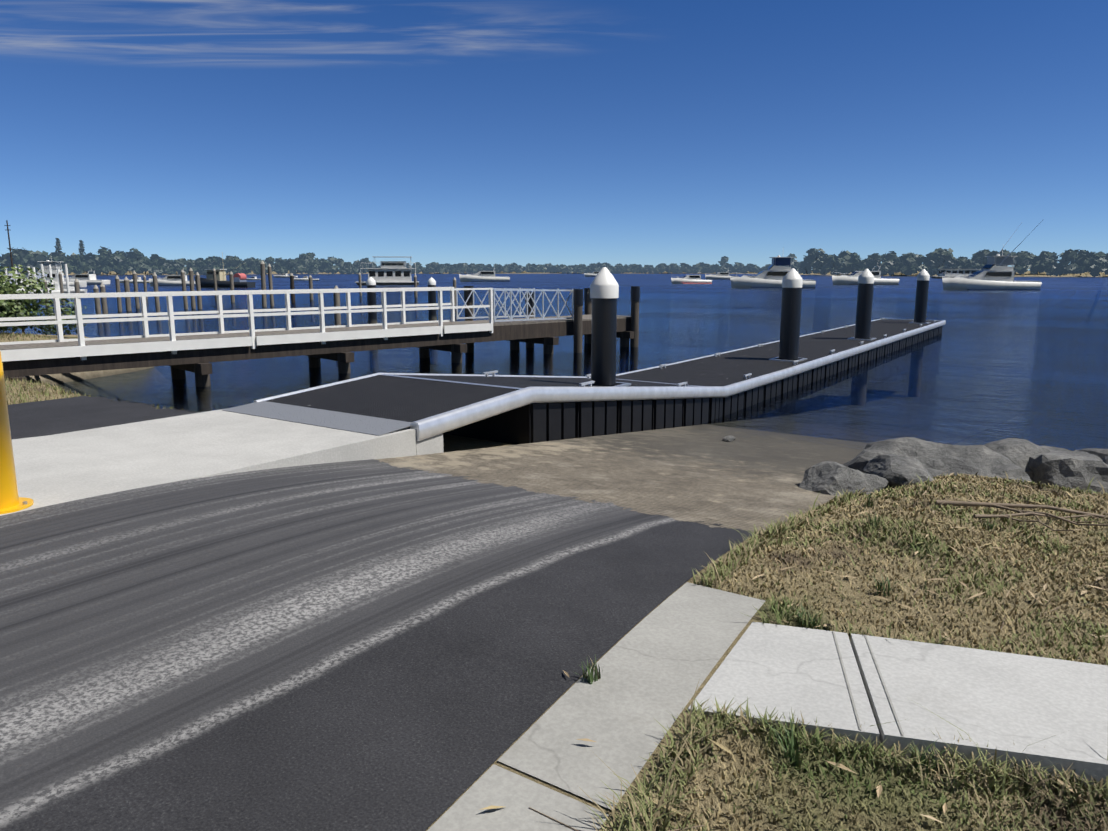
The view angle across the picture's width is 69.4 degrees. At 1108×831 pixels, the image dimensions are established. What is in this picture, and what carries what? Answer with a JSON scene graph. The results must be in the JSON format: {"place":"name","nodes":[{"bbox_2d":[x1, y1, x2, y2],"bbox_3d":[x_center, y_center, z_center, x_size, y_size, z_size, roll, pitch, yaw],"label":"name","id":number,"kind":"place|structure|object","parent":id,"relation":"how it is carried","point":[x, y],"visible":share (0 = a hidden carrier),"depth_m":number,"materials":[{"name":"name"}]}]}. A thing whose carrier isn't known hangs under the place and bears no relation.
{"place":"outdoors","nodes":[
{"label":"outdoors","id":0,"kind":"place"},
{"bbox_2d":[7,396,199,438],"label":"asphalt path","id":1,"kind":"structure","parent":0,"point":[49,417],"depth_m":8.84,"materials":[{"name":"grey asphalt"}]},
{"bbox_2d":[0,459,753,830],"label":"road asphalt","id":2,"kind":"structure","parent":0,"point":[362,645],"depth_m":3.36,"materials":[{"name":"grey asphalt"}]},
{"bbox_2d":[0,270,1107,830],"bbox_3d":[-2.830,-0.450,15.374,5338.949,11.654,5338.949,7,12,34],"label":"terrain","id":3,"kind":"structure","parent":0,"point":[454,442],"depth_m":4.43,"materials":[{"name":"green plant"}]},
{"bbox_2d":[4,220,12,266],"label":"power pole","id":4,"kind":"object","parent":3,"relation":"on","point":[7,225],"visible":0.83,"depth_m":145.34,"materials":[{"name":"wood"}]},
{"bbox_2d":[0,264,88,335],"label":"mangrove bush","id":5,"kind":"object","parent":3,"relation":"on","point":[12,307],"depth_m":20.65,"materials":[{"name":"green plant"}]},
{"bbox_2d":[0,408,443,515],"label":"concrete path","id":6,"kind":"structure","parent":3,"relation":"on","point":[63,467],"depth_m":7.08,"materials":[{"name":"concrete"}]},
{"bbox_2d":[0,351,33,514],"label":"yellow bollard","id":7,"kind":"object","parent":6,"relation":"on","point":[11,500],"visible":1,"depth_m":5.08,"materials":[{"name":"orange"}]},
{"bbox_2d":[222,401,411,435],"bbox_3d":[-2.568,0.011,8.574,2.520,0.038,0.540,7,12,34],"label":"gangway plate","id":8,"kind":"object","parent":6,"relation":"on","point":[370,425],"visible":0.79,"depth_m":8.48,"materials":[{"name":"grey metal"}]},
{"bbox_2d":[0,286,639,412],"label":"timber jetty","id":9,"kind":"object","parent":3,"relation":"on","point":[181,353],"visible":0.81,"depth_m":20.31,"materials":[{"name":"wood"}]},
{"bbox_2d":[427,764,608,830],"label":"concrete slab","id":10,"kind":"structure","parent":3,"relation":"on","point":[516,796],"depth_m":2.27,"materials":[{"name":"concrete"}]},
{"bbox_2d":[497,582,764,809],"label":"concrete slab","id":11,"kind":"structure","parent":3,"relation":"on","point":[659,662],"depth_m":2.87,"materials":[{"name":"concrete"}]},
{"bbox_2d":[374,403,1019,559],"bbox_3d":[6.609,0.340,16.453,3.866,3.292,25.850,7,12,34],"label":"concrete boat ramp","id":12,"kind":"object","parent":3,"relation":"on","point":[746,479],"visible":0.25,"depth_m":8.23,"materials":[{"name":"concrete"}]},
{"bbox_2d":[480,473,1107,830],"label":"leaf litter","id":13,"kind":"object","parent":3,"relation":"on","point":[879,789],"visible":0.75,"depth_m":4.12,"materials":[{"name":"brown plant"}]},
{"bbox_2d":[687,622,1107,787],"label":"footpath slabs","id":14,"kind":"structure","parent":3,"relation":"on","point":[843,684],"depth_m":2.93,"materials":[{"name":"concrete"}]},
{"bbox_2d":[722,435,1107,495],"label":"shore rocks","id":15,"kind":"object","parent":3,"relation":"on","point":[883,464],"visible":0.58,"depth_m":8.08,"materials":[{"name":"grey stone"}]},
{"bbox_2d":[936,500,1107,530],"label":"fallen branch","id":16,"kind":"object","parent":3,"relation":"on","point":[1005,506],"visible":0.96,"depth_m":5.82,"materials":[{"name":"brown wood"}]},
{"bbox_2d":[0,238,1107,274],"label":"treeline","id":17,"kind":"object","parent":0,"point":[847,259],"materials":[{"name":"green plant"}]},
{"bbox_2d":[0,0,1107,269],"label":"sky","id":18,"kind":"structure","parent":0,"point":[502,132],"materials":[{"name":"blue"}]},
{"bbox_2d":[4,274,1107,450],"bbox_3d":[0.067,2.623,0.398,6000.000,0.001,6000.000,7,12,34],"label":"river water","id":19,"kind":"structure","parent":0,"point":[521,280],"depth_m":31.52,"materials":[{"name":"blue liquid"}]},
{"bbox_2d":[12,283,59,293],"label":"boat","id":20,"kind":"object","parent":19,"relation":"on","point":[55,291],"visible":0.15,"depth_m":84.42,"materials":[{"name":"white"}]},
{"bbox_2d":[0,264,74,293],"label":"marina","id":21,"kind":"object","parent":19,"relation":"in","point":[67,287],"visible":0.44,"depth_m":94.42,"materials":[{"name":"white paint"}]},
{"bbox_2d":[7,259,86,287],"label":"boat","id":22,"kind":"object","parent":19,"relation":"on","point":[56,266],"visible":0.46,"depth_m":118.39,"materials":[{"name":"white"}]},
{"bbox_2d":[47,284,86,292],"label":"boat","id":23,"kind":"object","parent":19,"relation":"on","point":[56,286],"visible":0.19,"depth_m":92.75,"materials":[{"name":"white"}]},
{"bbox_2d":[64,269,110,285],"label":"boat","id":24,"kind":"object","parent":19,"relation":"on","point":[90,279],"visible":0.58,"depth_m":145.73,"materials":[{"name":"white"}]},
{"bbox_2d":[119,277,149,282],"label":"boat","id":25,"kind":"object","parent":19,"relation":"on","point":[139,280],"visible":0.38,"depth_m":165.57,"materials":[{"name":"white"}]},
{"bbox_2d":[148,268,195,287],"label":"boat","id":26,"kind":"object","parent":19,"relation":"on","point":[171,280],"visible":0.65,"depth_m":134.35,"materials":[{"name":"white"}]},
{"bbox_2d":[194,254,255,288],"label":"boat","id":27,"kind":"object","parent":19,"relation":"on","point":[240,280],"visible":0.69,"depth_m":123.68,"materials":[{"name":"grey"}]},
{"bbox_2d":[43,261,455,372],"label":"mooring piles","id":28,"kind":"object","parent":19,"relation":"in","point":[371,298],"visible":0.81,"depth_m":54.59,"materials":[{"name":"brown wood"}]},
{"bbox_2d":[246,277,260,279],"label":"boat","id":29,"kind":"object","parent":19,"relation":"on","point":[253,278],"visible":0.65,"depth_m":215.26,"materials":[{"name":"white"}]},
{"bbox_2d":[274,273,297,277],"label":"boat","id":30,"kind":"object","parent":19,"relation":"on","point":[284,275],"visible":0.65,"depth_m":293.36,"materials":[{"name":"white"}]},
{"bbox_2d":[294,276,318,280],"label":"boat","id":31,"kind":"object","parent":19,"relation":"on","point":[304,278],"visible":0.69,"depth_m":205.30,"materials":[{"name":"white"}]},
{"bbox_2d":[355,257,418,286],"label":"houseboat","id":32,"kind":"object","parent":19,"relation":"on","point":[393,273],"visible":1,"depth_m":141.93,"materials":[{"name":"grey"}]},
{"bbox_2d":[459,263,509,282],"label":"cruiser boat","id":33,"kind":"object","parent":19,"relation":"on","point":[483,276],"visible":0.98,"depth_m":183.76,"materials":[{"name":"white"}]},
{"bbox_2d":[0,263,1107,276],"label":"shoreline","id":34,"kind":"structure","parent":19,"relation":"on","point":[1094,270],"materials":[{"name":"green plant"}]},
{"bbox_2d":[584,272,598,276],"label":"cruiser boat","id":35,"kind":"object","parent":19,"relation":"on","point":[593,274],"visible":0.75,"depth_m":324.25,"materials":[{"name":"white"}]},
{"bbox_2d":[254,318,945,444],"bbox_3d":[6.606,-1.779,21.881,2.670,1.580,32.140,7,12,34],"label":"floating pontoon","id":36,"kind":"object","parent":19,"relation":"on","point":[516,409],"visible":0.85,"depth_m":11.68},
{"bbox_2d":[590,267,630,386],"bbox_3d":[0.756,0.683,12.482,0.630,5.895,0.630,7,12,34],"label":"pile","id":37,"kind":"object","parent":19,"relation":"in","point":[604,290],"visible":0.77,"depth_m":11.97,"materials":[{"name":"black"}]},
{"bbox_2d":[671,272,711,283],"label":"cruiser boat","id":38,"kind":"object","parent":19,"relation":"on","point":[690,279],"visible":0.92,"depth_m":155.19,"materials":[{"name":"white"}]},
{"bbox_2d":[705,269,738,280],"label":"cruiser boat","id":39,"kind":"object","parent":19,"relation":"on","point":[721,275],"visible":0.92,"depth_m":229.12,"materials":[{"name":"white"}]},
{"bbox_2d":[730,255,815,290],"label":"cruiser boat","id":40,"kind":"object","parent":19,"relation":"on","point":[774,274],"visible":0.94,"depth_m":118.35,"materials":[{"name":"white"}]},
{"bbox_2d":[769,268,806,412],"bbox_3d":[5.711,-0.617,19.637,0.710,5.895,0.710,7,12,34],"label":"pile","id":41,"kind":"object","parent":19,"relation":"in","point":[792,282],"visible":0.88,"depth_m":19.15,"materials":[{"name":"black"}]},
{"bbox_2d":[848,269,876,405],"bbox_3d":[9.765,-1.681,25.491,0.710,5.895,0.710,7,12,34],"label":"pile","id":42,"kind":"object","parent":19,"relation":"in","point":[864,304],"visible":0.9,"depth_m":25.04,"materials":[{"name":"black"}]},
{"bbox_2d":[832,263,898,286],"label":"cruiser boat","id":43,"kind":"object","parent":19,"relation":"on","point":[851,279],"visible":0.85,"depth_m":143.39,"materials":[{"name":"grey"}]},
{"bbox_2d":[908,269,930,396],"bbox_3d":[15.114,-3.085,33.216,0.710,5.895,0.710,7,12,34],"label":"pile","id":44,"kind":"object","parent":19,"relation":"in","point":[922,288],"visible":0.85,"depth_m":32.78,"materials":[{"name":"black"}]},
{"bbox_2d":[930,269,980,277],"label":"boat","id":45,"kind":"object","parent":19,"relation":"on","point":[964,272],"visible":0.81,"depth_m":257.20,"materials":[{"name":"grey"}]},
{"bbox_2d":[942,219,1043,291],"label":"boat","id":46,"kind":"object","parent":19,"relation":"on","point":[989,276],"visible":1,"depth_m":105.81,"materials":[{"name":"white"}]}
]}

